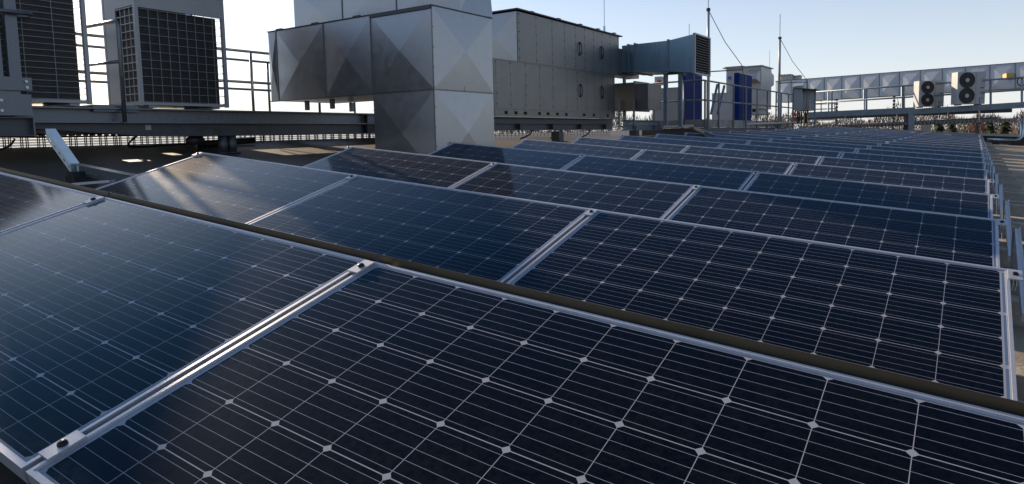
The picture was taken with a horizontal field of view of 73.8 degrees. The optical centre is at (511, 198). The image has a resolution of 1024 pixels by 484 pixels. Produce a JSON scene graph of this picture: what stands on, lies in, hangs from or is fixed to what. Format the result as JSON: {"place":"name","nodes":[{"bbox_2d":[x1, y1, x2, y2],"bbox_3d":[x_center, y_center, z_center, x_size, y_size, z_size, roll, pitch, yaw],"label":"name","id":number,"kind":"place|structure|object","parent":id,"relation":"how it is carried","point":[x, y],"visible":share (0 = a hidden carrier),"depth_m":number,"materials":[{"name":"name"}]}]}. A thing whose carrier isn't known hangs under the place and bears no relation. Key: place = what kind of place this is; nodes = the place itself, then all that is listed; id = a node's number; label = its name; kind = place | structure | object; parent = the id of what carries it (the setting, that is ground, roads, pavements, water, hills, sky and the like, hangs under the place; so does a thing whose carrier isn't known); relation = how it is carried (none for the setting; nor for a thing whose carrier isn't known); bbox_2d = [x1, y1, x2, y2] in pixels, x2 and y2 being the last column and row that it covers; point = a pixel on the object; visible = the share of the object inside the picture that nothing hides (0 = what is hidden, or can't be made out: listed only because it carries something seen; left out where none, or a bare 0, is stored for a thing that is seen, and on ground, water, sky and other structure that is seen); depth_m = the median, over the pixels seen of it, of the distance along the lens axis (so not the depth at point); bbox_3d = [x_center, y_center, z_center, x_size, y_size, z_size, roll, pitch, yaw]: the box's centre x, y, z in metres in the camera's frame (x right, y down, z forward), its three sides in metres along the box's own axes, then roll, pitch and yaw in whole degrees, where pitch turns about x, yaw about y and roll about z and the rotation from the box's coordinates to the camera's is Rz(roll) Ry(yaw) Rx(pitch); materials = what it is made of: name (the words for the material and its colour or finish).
{"place":"outdoors","nodes":[
{"label":"outdoors","id":0,"kind":"place"},
{"bbox_2d":[0,127,742,483],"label":"roof","id":1,"kind":"structure","parent":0,"point":[44,161],"depth_m":8.78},
{"bbox_2d":[0,172,103,232],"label":"solar panel","id":2,"kind":"object","parent":1,"relation":"attached to","point":[24,201],"visible":0.63,"depth_m":3.08,"materials":[{"name":"glass"}]},
{"bbox_2d":[0,167,108,197],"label":"wind deflector","id":3,"kind":"object","parent":2,"relation":"attached to","point":[64,184],"visible":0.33,"depth_m":3.30,"materials":[{"name":"metal"}]},
{"bbox_2d":[65,166,99,183],"bbox_3d":[-3.773,-0.208,5.982,0.170,0.155,0.200,2,6,34],"label":"rubber foot","id":4,"kind":"object","parent":1,"relation":"on","point":[77,176],"visible":0.78,"depth_m":5.91},
{"bbox_2d":[46,129,137,182],"bbox_3d":[-3.434,-0.361,5.686,1.918,0.483,0.222,3,7,40],"label":"cable tray","id":5,"kind":"object","parent":4,"relation":"on","point":[61,147],"visible":0.76,"depth_m":6.20,"materials":[{"name":"metal"}]},
{"bbox_2d":[0,197,369,483],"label":"solar panel","id":6,"kind":"object","parent":1,"relation":"attached to","point":[110,308],"visible":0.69,"depth_m":1.99,"materials":[{"name":"glass"}]},
{"bbox_2d":[109,192,376,261],"bbox_3d":[-1.102,0.218,2.588,1.653,0.437,0.002,2,6,34],"label":"wind deflector","id":7,"kind":"object","parent":6,"relation":"attached to","point":[370,256],"visible":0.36,"depth_m":2.46,"materials":[{"name":"metal"}]},
{"bbox_2d":[0,133,374,148],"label":"wire basket tray","id":8,"kind":"object","parent":1,"relation":"on","point":[140,139],"visible":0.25,"depth_m":9.63,"materials":[{"name":"metal"}]},
{"bbox_2d":[13,106,374,136],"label":"steel beam","id":9,"kind":"structure","parent":1,"relation":"on","point":[176,122],"depth_m":8.83,"materials":[{"name":"grey metal"}]},
{"bbox_2d":[0,117,35,136],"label":"girder end","id":10,"kind":"object","parent":9,"relation":"attached to","point":[17,126],"visible":1,"depth_m":7.00,"materials":[{"name":"metal"}]},
{"bbox_2d":[0,76,32,115],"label":"bolted bracket","id":11,"kind":"object","parent":10,"relation":"on","point":[14,101],"visible":1,"depth_m":6.92,"materials":[{"name":"metal"}]},
{"bbox_2d":[0,0,32,76],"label":"guard post","id":12,"kind":"object","parent":11,"relation":"on","point":[10,14],"visible":0.97,"depth_m":6.88,"materials":[{"name":"metal"}]},
{"bbox_2d":[74,104,138,111],"bbox_3d":[-4.872,-1.056,8.130,0.620,0.080,0.510,2,6,34],"label":"infill plate","id":13,"kind":"object","parent":9,"relation":"on","point":[110,106],"visible":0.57,"depth_m":7.90,"materials":[{"name":"metal"}]},
{"bbox_2d":[87,19,126,121],"bbox_3d":[-4.845,-1.494,8.109,0.774,1.196,0.049,2,6,33],"label":"handrail hoop","id":14,"kind":"object","parent":9,"relation":"attached to","point":[119,61],"visible":0.83,"depth_m":7.92,"materials":[{"name":"metal"}]},
{"bbox_2d":[101,0,228,109],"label":"air conditioner","id":15,"kind":"object","parent":9,"relation":"on","point":[169,53],"visible":0.98,"depth_m":8.48,"materials":[{"name":"grey metal"}]},
{"bbox_2d":[55,106,373,113],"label":"deck","id":16,"kind":"structure","parent":9,"relation":"on","point":[199,109],"depth_m":8.89,"materials":[{"name":"metal"}]},
{"bbox_2d":[0,0,92,106],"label":"air conditioner","id":17,"kind":"object","parent":16,"relation":"on","point":[47,47],"visible":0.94,"depth_m":7.40,"materials":[{"name":"grey metal"}]},
{"bbox_2d":[4,32,320,116],"bbox_3d":[-4.275,-1.722,10.598,0.044,1.181,8.400,2,6,34],"label":"handrail","id":18,"kind":"object","parent":16,"relation":"on","point":[251,81],"visible":0.21,"depth_m":10.75,"materials":[{"name":"metal"}]},
{"bbox_2d":[0,133,366,144],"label":"perforated tray","id":19,"kind":"object","parent":16,"relation":"hanging from","point":[73,136],"visible":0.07,"depth_m":9.15,"materials":[{"name":"metal"}]},
{"bbox_2d":[76,44,355,112],"bbox_3d":[-4.921,-1.869,11.509,0.042,1.020,9.200,2,6,34],"label":"handrail","id":20,"kind":"object","parent":16,"relation":"on","point":[268,89],"visible":0.24,"depth_m":11.89,"materials":[{"name":"metal"}]},
{"bbox_2d":[185,136,204,151],"bbox_3d":[-4.257,-0.760,9.162,0.148,0.280,0.253,2,6,34],"label":"pipe valve","id":21,"kind":"object","parent":1,"relation":"on","point":[195,141],"visible":0.79,"depth_m":9.12,"materials":[{"name":"metal"}]},
{"bbox_2d":[215,136,231,153],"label":"stub column","id":22,"kind":"structure","parent":1,"relation":"on","point":[222,144],"depth_m":9.09,"materials":[{"name":"metal"}]},
{"bbox_2d":[96,153,352,223],"bbox_3d":[-1.918,-0.056,4.340,1.642,0.446,0.968,2,6,34],"label":"solar panel","id":23,"kind":"object","parent":1,"relation":"attached to","point":[243,190],"visible":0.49,"depth_m":4.33,"materials":[{"name":"glass"}]},
{"bbox_2d":[193,137,255,146],"bbox_3d":[-4.334,-0.851,10.293,0.110,0.140,1.005,2,6,34],"label":"insulated pipe","id":24,"kind":"object","parent":1,"relation":"on","point":[239,141],"visible":0.62,"depth_m":10.43,"materials":[{"name":"metal"}]},
{"bbox_2d":[227,136,240,152],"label":"stub column","id":25,"kind":"structure","parent":1,"relation":"on","point":[232,145],"depth_m":9.20,"materials":[{"name":"metal"}]},
{"bbox_2d":[267,4,494,154],"bbox_3d":[-1.847,-1.371,9.411,3.095,2.032,1.247,2,6,34],"label":"air duct","id":26,"kind":"object","parent":1,"relation":"on","point":[421,77],"visible":0.98,"depth_m":8.56,"materials":[{"name":"metal"}]},
{"bbox_2d":[294,0,492,26],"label":"riser duct","id":27,"kind":"object","parent":26,"relation":"on","point":[307,12],"visible":0.28,"depth_m":9.39,"materials":[{"name":"metal"}]},
{"bbox_2d":[303,147,492,187],"bbox_3d":[-1.078,-0.196,5.572,1.642,0.446,0.968,2,6,34],"label":"solar panel","id":28,"kind":"object","parent":1,"relation":"attached to","point":[446,172],"visible":0.5,"depth_m":5.66,"materials":[{"name":"glass"}]},
{"bbox_2d":[249,175,589,282],"bbox_3d":[-0.544,0.144,3.424,1.642,0.446,0.968,2,6,34],"label":"solar panel","id":29,"kind":"object","parent":1,"relation":"attached to","point":[503,239],"visible":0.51,"depth_m":3.38,"materials":[{"name":"glass"}]},
{"bbox_2d":[373,130,608,137],"bbox_3d":[0.029,-1.632,16.602,0.011,0.298,8.384,3,7,42],"label":"wire fence","id":30,"kind":"object","parent":1,"relation":"on","point":[507,135],"visible":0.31,"depth_m":17.50,"materials":[{"name":"metal"}]},
{"bbox_2d":[428,142,580,169],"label":"solar panel","id":31,"kind":"object","parent":1,"relation":"attached to","point":[537,158],"visible":0.32,"depth_m":6.96,"materials":[{"name":"glass"}]},
{"bbox_2d":[25,261,1023,483],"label":"solar panel","id":32,"kind":"object","parent":1,"relation":"attached to","point":[378,373],"visible":1,"depth_m":1.37,"materials":[{"name":"glass"}]},
{"bbox_2d":[38,430,86,460],"bbox_3d":[-0.918,0.526,1.405,0.042,0.067,0.086,2,6,34],"label":"panel clamp","id":33,"kind":"object","parent":32,"relation":"attached to","point":[60,446],"visible":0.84,"depth_m":1.39,"materials":[{"name":"metal"}]},
{"bbox_2d":[347,260,374,274],"bbox_3d":[-0.454,0.227,2.074,0.042,0.067,0.086,2,6,34],"label":"panel clamp","id":34,"kind":"object","parent":32,"relation":"attached to","point":[360,267],"visible":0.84,"depth_m":2.06,"materials":[{"name":"metal"}]},
{"bbox_2d":[379,254,1023,416],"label":"wind deflector","id":35,"kind":"object","parent":32,"relation":"attached to","point":[997,403],"visible":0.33,"depth_m":1.50,"materials":[{"name":"metal"}]},
{"bbox_2d":[551,131,566,141],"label":"stub column","id":36,"kind":"structure","parent":1,"relation":"on","point":[557,136],"depth_m":15.20,"materials":[{"name":"metal"}]},
{"bbox_2d":[494,116,615,130],"bbox_3d":[0.443,-1.570,14.414,0.200,0.269,7.650,2,6,34],"label":"support girder","id":37,"kind":"object","parent":36,"relation":"on","point":[519,123],"visible":0.66,"depth_m":14.93,"materials":[{"name":"metal"}]},
{"bbox_2d":[491,8,622,118],"bbox_3d":[0.541,-2.930,15.857,1.800,2.166,5.690,2,6,34],"label":"air handling unit","id":38,"kind":"object","parent":37,"relation":"on","point":[547,66],"visible":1,"depth_m":14.79,"materials":[{"name":"metal"}]},
{"bbox_2d":[615,33,710,126],"bbox_3d":[3.796,-3.017,17.924,2.364,2.297,1.619,2,6,34],"label":"intake duct","id":39,"kind":"object","parent":38,"relation":"attached to","point":[681,57],"visible":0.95,"depth_m":17.47,"materials":[{"name":"grey metal"}]},
{"bbox_2d":[615,81,660,126],"bbox_3d":[3.200,-2.487,18.190,1.263,1.182,1.060,2,6,34],"label":"duct stub","id":40,"kind":"object","parent":39,"relation":"attached to","point":[635,96],"visible":0.96,"depth_m":17.77,"materials":[{"name":"grey metal"}]},
{"bbox_2d":[452,163,693,218],"bbox_3d":[0.297,0.004,4.657,1.642,0.446,0.968,2,6,34],"label":"solar panel","id":41,"kind":"object","parent":1,"relation":"attached to","point":[647,198],"visible":0.54,"depth_m":4.73,"materials":[{"name":"glass"}]},
{"bbox_2d":[511,139,642,159],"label":"solar panel","id":42,"kind":"object","parent":1,"relation":"attached to","point":[596,150],"visible":0.32,"depth_m":8.24,"materials":[{"name":"glass"}]},
{"bbox_2d":[572,137,686,152],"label":"solar panel","id":43,"kind":"object","parent":1,"relation":"attached to","point":[635,145],"visible":0.32,"depth_m":9.50,"materials":[{"name":"glass"}]},
{"bbox_2d":[629,130,638,135],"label":"stub column","id":44,"kind":"structure","parent":1,"relation":"on","point":[634,133],"depth_m":18.03,"materials":[{"name":"metal"}]},
{"bbox_2d":[620,120,660,130],"bbox_3d":[3.541,-1.968,18.432,0.200,0.269,2.490,2,6,34],"label":"support girder","id":45,"kind":"object","parent":44,"relation":"on","point":[645,125],"visible":0.93,"depth_m":18.34,"materials":[{"name":"grey metal"}]},
{"bbox_2d":[563,155,753,189],"bbox_3d":[1.137,-0.136,5.890,1.642,0.446,0.968,2,6,34],"label":"solar panel","id":46,"kind":"object","parent":1,"relation":"attached to","point":[698,175],"visible":0.33,"depth_m":6.04,"materials":[{"name":"glass"}]},
{"bbox_2d":[618,135,721,147],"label":"solar panel","id":47,"kind":"object","parent":1,"relation":"attached to","point":[674,141],"visible":0.32,"depth_m":10.75,"materials":[{"name":"glass"}]},
{"bbox_2d":[654,134,748,144],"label":"solar panel","id":48,"kind":"object","parent":1,"relation":"attached to","point":[708,139],"visible":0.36,"depth_m":12.00,"materials":[{"name":"glass"}]},
{"bbox_2d":[620,119,791,135],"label":"railed platform","id":49,"kind":"structure","parent":1,"relation":"on","point":[700,123],"depth_m":19.82,"materials":[{"name":"metal"}]},
{"bbox_2d":[652,74,701,120],"bbox_3d":[5.101,-3.076,21.000,1.054,1.410,1.520,2,6,34],"label":"chiller","id":50,"kind":"object","parent":49,"relation":"on","point":[693,109],"visible":0.43,"depth_m":20.50,"materials":[{"name":"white metal"}]},
{"bbox_2d":[650,79,791,127],"bbox_3d":[7.513,-3.128,23.946,2.149,1.363,11.154,2,6,34],"label":"platform railing","id":51,"kind":"object","parent":49,"relation":"on","point":[733,102],"visible":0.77,"depth_m":21.11,"materials":[{"name":"metal"}]},
{"bbox_2d":[712,73,751,120],"bbox_3d":[7.898,-3.574,24.447,0.971,1.663,1.620,2,6,34],"label":"chiller","id":52,"kind":"object","parent":49,"relation":"on","point":[741,79],"visible":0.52,"depth_m":23.83,"materials":[{"name":"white metal"}]},
{"bbox_2d":[662,121,818,127],"bbox_3d":[8.682,-2.588,23.750,0.070,0.258,15.823,3,6,37],"label":"insulated pipe","id":53,"kind":"object","parent":49,"relation":"attached to","point":[673,126],"visible":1,"depth_m":23.45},
{"bbox_2d":[723,65,773,114],"bbox_3d":[9.466,-4.288,27.361,1.524,1.906,2.761,2,6,34],"label":"white ventilation unit","id":54,"kind":"object","parent":49,"relation":"on","point":[762,76],"visible":0.59,"depth_m":26.71,"materials":[{"name":"metal"}]},
{"bbox_2d":[633,150,792,174],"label":"solar panel","id":55,"kind":"object","parent":1,"relation":"attached to","point":[767,166],"visible":0.35,"depth_m":7.32,"materials":[{"name":"glass"}]},
{"bbox_2d":[706,0,743,129],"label":"lightning mast","id":56,"kind":"object","parent":1,"relation":"on","point":[708,83],"visible":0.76,"depth_m":18.81,"materials":[{"name":"grey metal"}]},
{"bbox_2d":[684,133,770,141],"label":"solar panel","id":57,"kind":"object","parent":1,"relation":"attached to","point":[732,137],"visible":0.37,"depth_m":13.22,"materials":[{"name":"glass"}]},
{"bbox_2d":[711,132,788,139],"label":"solar panel","id":58,"kind":"object","parent":1,"relation":"attached to","point":[749,135],"visible":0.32,"depth_m":14.48,"materials":[{"name":"glass"}]},
{"bbox_2d":[682,146,820,164],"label":"solar panel","id":59,"kind":"object","parent":1,"relation":"attached to","point":[785,157],"visible":0.36,"depth_m":8.58,"materials":[{"name":"glass"}]},
{"bbox_2d":[507,210,1017,400],"bbox_3d":[0.831,0.344,2.509,1.642,0.446,0.968,2,6,34],"label":"solar panel","id":60,"kind":"object","parent":1,"relation":"attached to","point":[947,322],"visible":0.63,"depth_m":2.44,"materials":[{"name":"glass"}]},
{"bbox_2d":[1007,269,1022,290],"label":"panel clamp","id":61,"kind":"object","parent":60,"relation":"attached to","point":[1014,276],"visible":1,"depth_m":2.37,"materials":[{"name":"metal"}]},
{"bbox_2d":[729,131,803,137],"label":"solar panel","id":62,"kind":"object","parent":1,"relation":"attached to","point":[770,134],"visible":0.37,"depth_m":15.73,"materials":[{"name":"glass"}]},
{"bbox_2d":[719,143,840,157],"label":"solar panel","id":63,"kind":"object","parent":1,"relation":"attached to","point":[824,153],"visible":0.37,"depth_m":9.84,"materials":[{"name":"glass"}]},
{"bbox_2d":[777,14,806,128],"bbox_3d":[10.588,-4.748,25.688,1.313,4.263,0.175,-3,5,-14],"label":"lightning mast","id":64,"kind":"object","parent":1,"relation":"on","point":[779,86],"visible":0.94,"depth_m":25.54,"materials":[{"name":"grey metal"}]},
{"bbox_2d":[747,141,856,152],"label":"solar panel","id":65,"kind":"object","parent":1,"relation":"attached to","point":[812,147],"visible":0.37,"depth_m":11.08,"materials":[{"name":"glass"}]},
{"bbox_2d":[792,86,820,128],"bbox_3d":[11.507,-3.566,26.799,0.989,1.669,0.900,2,6,34],"label":"electric cabinet","id":66,"kind":"object","parent":1,"relation":"on","point":[803,99],"visible":0.98,"depth_m":26.65,"materials":[{"name":"grey metal"}]},
{"bbox_2d":[770,139,868,151],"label":"solar panel","id":67,"kind":"object","parent":1,"relation":"attached to","point":[821,143],"visible":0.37,"depth_m":12.33,"materials":[{"name":"glass"}]},
{"bbox_2d":[667,186,999,267],"bbox_3d":[1.671,0.204,3.741,1.642,0.446,0.968,2,6,34],"label":"solar panel","id":68,"kind":"object","parent":1,"relation":"attached to","point":[959,238],"visible":0.63,"depth_m":3.80,"materials":[{"name":"glass"}]},
{"bbox_2d":[788,137,878,145],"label":"solar panel","id":69,"kind":"object","parent":1,"relation":"attached to","point":[836,141],"visible":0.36,"depth_m":13.57,"materials":[{"name":"glass"}]},
{"bbox_2d":[804,136,886,143],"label":"solar panel","id":70,"kind":"object","parent":1,"relation":"attached to","point":[846,139],"visible":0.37,"depth_m":14.80,"materials":[{"name":"glass"}]},
{"bbox_2d":[817,135,893,141],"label":"solar panel","id":71,"kind":"object","parent":1,"relation":"attached to","point":[862,138],"visible":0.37,"depth_m":16.06,"materials":[{"name":"glass"}]},
{"bbox_2d":[744,172,992,218],"bbox_3d":[2.511,0.064,4.974,1.642,0.446,0.968,2,6,34],"label":"solar panel","id":72,"kind":"object","parent":1,"relation":"attached to","point":[940,200],"visible":0.37,"depth_m":5.12,"materials":[{"name":"glass"}]},
{"bbox_2d":[788,163,989,193],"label":"solar panel","id":73,"kind":"object","parent":1,"relation":"attached to","point":[965,184],"visible":0.37,"depth_m":6.39,"materials":[{"name":"glass"}]},
{"bbox_2d":[776,62,1023,133],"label":"creased duct","id":74,"kind":"object","parent":1,"relation":"on","point":[994,71],"visible":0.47,"depth_m":30.95,"materials":[{"name":"metal"}]},
{"bbox_2d":[818,157,986,178],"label":"solar panel","id":75,"kind":"object","parent":1,"relation":"attached to","point":[916,168],"visible":0.37,"depth_m":7.66,"materials":[{"name":"glass"}]},
{"bbox_2d":[795,102,1023,130],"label":"pipe bridge","id":76,"kind":"structure","parent":1,"relation":"on","point":[909,114],"depth_m":27.74,"materials":[{"name":"grey metal"}]},
{"bbox_2d":[799,118,1023,127],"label":"slotted tray","id":77,"kind":"object","parent":76,"relation":"hanging from","point":[921,123],"visible":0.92,"depth_m":27.65,"materials":[{"name":"metal"}]},
{"bbox_2d":[845,111,980,126],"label":"tray hangers","id":78,"kind":"object","parent":76,"relation":"hanging from","point":[897,118],"visible":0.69,"depth_m":27.32,"materials":[{"name":"metal"}]},
{"bbox_2d":[828,118,1015,126],"bbox_3d":[16.306,-3.087,28.426,7.614,0.235,0.128,3,7,41],"label":"pipe","id":79,"kind":"object","parent":78,"relation":"hanging from","point":[938,122],"visible":0.28,"depth_m":27.39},
{"bbox_2d":[816,77,1023,110],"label":"bridge railing","id":80,"kind":"object","parent":76,"relation":"on","point":[903,96],"visible":0.9,"depth_m":27.95,"materials":[{"name":"grey metal"}]},
{"bbox_2d":[844,117,996,124],"bbox_3d":[16.606,-3.202,29.217,6.887,0.302,0.138,3,7,42],"label":"pipe","id":81,"kind":"object","parent":76,"relation":"hanging from","point":[943,120],"visible":0.38,"depth_m":27.92,"materials":[{"name":"metal"}]},
{"bbox_2d":[913,80,943,107],"bbox_3d":[16.621,-4.135,27.163,0.996,1.056,0.392,-1,5,0],"label":"condenser unit","id":82,"kind":"object","parent":76,"relation":"on","point":[924,92],"visible":1,"depth_m":27.00,"materials":[{"name":"white metal"}]},
{"bbox_2d":[951,71,985,105],"bbox_3d":[17.526,-4.196,26.163,1.064,1.260,0.392,-1,5,0],"label":"condenser unit","id":83,"kind":"object","parent":76,"relation":"on","point":[967,87],"visible":1,"depth_m":26.00,"materials":[{"name":"grey metal"}]},
{"bbox_2d":[840,152,985,169],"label":"solar panel","id":84,"kind":"object","parent":1,"relation":"attached to","point":[927,161],"visible":0.37,"depth_m":8.91,"materials":[{"name":"glass"}]},
{"bbox_2d":[806,128,1023,144],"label":"parapet","id":85,"kind":"structure","parent":1,"relation":"on","point":[986,136],"depth_m":29.06,"materials":[{"name":"grey"}]},
{"bbox_2d":[856,148,983,162],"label":"solar panel","id":86,"kind":"object","parent":1,"relation":"attached to","point":[926,155],"visible":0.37,"depth_m":10.17,"materials":[{"name":"glass"}]},
{"bbox_2d":[869,146,983,156],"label":"solar panel","id":87,"kind":"object","parent":1,"relation":"attached to","point":[928,151],"visible":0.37,"depth_m":11.41,"materials":[{"name":"glass"}]},
{"bbox_2d":[879,143,982,152],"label":"solar panel","id":88,"kind":"object","parent":1,"relation":"attached to","point":[933,148],"visible":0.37,"depth_m":12.66,"materials":[{"name":"glass"}]},
{"bbox_2d":[888,141,981,149],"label":"solar panel","id":89,"kind":"object","parent":1,"relation":"attached to","point":[937,145],"visible":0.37,"depth_m":13.89,"materials":[{"name":"glass"}]},
{"bbox_2d":[895,140,981,146],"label":"solar panel","id":90,"kind":"object","parent":1,"relation":"attached to","point":[939,143],"visible":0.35,"depth_m":15.14,"materials":[{"name":"glass"}]},
{"bbox_2d":[901,138,980,144],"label":"solar panel","id":91,"kind":"object","parent":1,"relation":"attached to","point":[941,141],"visible":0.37,"depth_m":16.38,"materials":[{"name":"glass"}]},
{"bbox_2d":[996,183,1004,225],"bbox_3d":[4.098,0.071,5.712,0.035,0.330,0.941,2,6,34],"label":"mounting rail","id":92,"kind":"object","parent":1,"relation":"on","point":[1000,190],"visible":0.62,"depth_m":5.85,"materials":[{"name":"metal"}]},
{"bbox_2d":[1001,199,1011,261],"bbox_3d":[3.258,0.211,4.479,0.035,0.330,0.941,2,6,34],"label":"mounting rail","id":93,"kind":"object","parent":1,"relation":"on","point":[1006,208],"visible":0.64,"depth_m":4.48,"materials":[{"name":"metal"}]},
{"bbox_2d":[1010,226,1023,321],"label":"mounting rail","id":94,"kind":"object","parent":1,"relation":"on","point":[1016,241],"visible":0.79,"depth_m":3.32,"materials":[{"name":"metal"}]},
{"bbox_2d":[0,0,1023,147],"label":"sky","id":95,"kind":"structure","parent":0,"point":[823,38],"materials":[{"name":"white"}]},
{"bbox_2d":[993,143,1023,363],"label":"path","id":96,"kind":"structure","parent":0,"point":[1012,156],"depth_m":13.19,"materials":[{"name":"concrete"}]},
{"bbox_2d":[990,189,1023,201],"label":"ballast block","id":97,"kind":"object","parent":96,"relation":"on","point":[1013,196],"depth_m":7.91,"materials":[{"name":"concrete"}]},
{"bbox_2d":[993,202,1023,216],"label":"ballast block","id":98,"kind":"object","parent":96,"relation":"on","point":[1017,210],"depth_m":6.70,"materials":[{"name":"concrete"}]},
{"bbox_2d":[998,221,1023,237],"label":"ballast block","id":99,"kind":"object","parent":96,"relation":"on","point":[1017,225],"depth_m":5.49,"materials":[{"name":"concrete"}]},
{"bbox_2d":[999,246,1023,268],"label":"ballast block","id":100,"kind":"object","parent":96,"relation":"on","point":[1004,262],"depth_m":4.32,"materials":[{"name":"concrete"}]},
{"bbox_2d":[1008,141,1022,145],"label":"rubber foot","id":101,"kind":"object","parent":96,"relation":"on","point":[1018,143],"visible":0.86,"depth_m":27.41},
{"bbox_2d":[987,116,1023,141],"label":"bent conduit","id":102,"kind":"object","parent":101,"relation":"on","point":[1020,136],"visible":0.94,"depth_m":27.50,"materials":[{"name":"metal"}]},
{"bbox_2d":[1011,295,1023,326],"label":"ballast block","id":103,"kind":"object","parent":96,"relation":"on","point":[1016,320],"depth_m":3.09,"materials":[{"name":"concrete"}]},
{"bbox_2d":[1015,363,1023,400],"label":"ballast block","id":104,"kind":"object","parent":96,"relation":"on","point":[1019,368],"depth_m":2.19,"materials":[{"name":"concrete"}]},
{"label":"ground","id":105,"kind":"structure","parent":0,"visible":0},
{"bbox_2d":[496,101,1023,134],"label":"woods","id":106,"kind":"object","parent":105,"relation":"on","point":[934,117],"visible":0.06,"depth_m":169.65,"materials":[{"name":"plant"}]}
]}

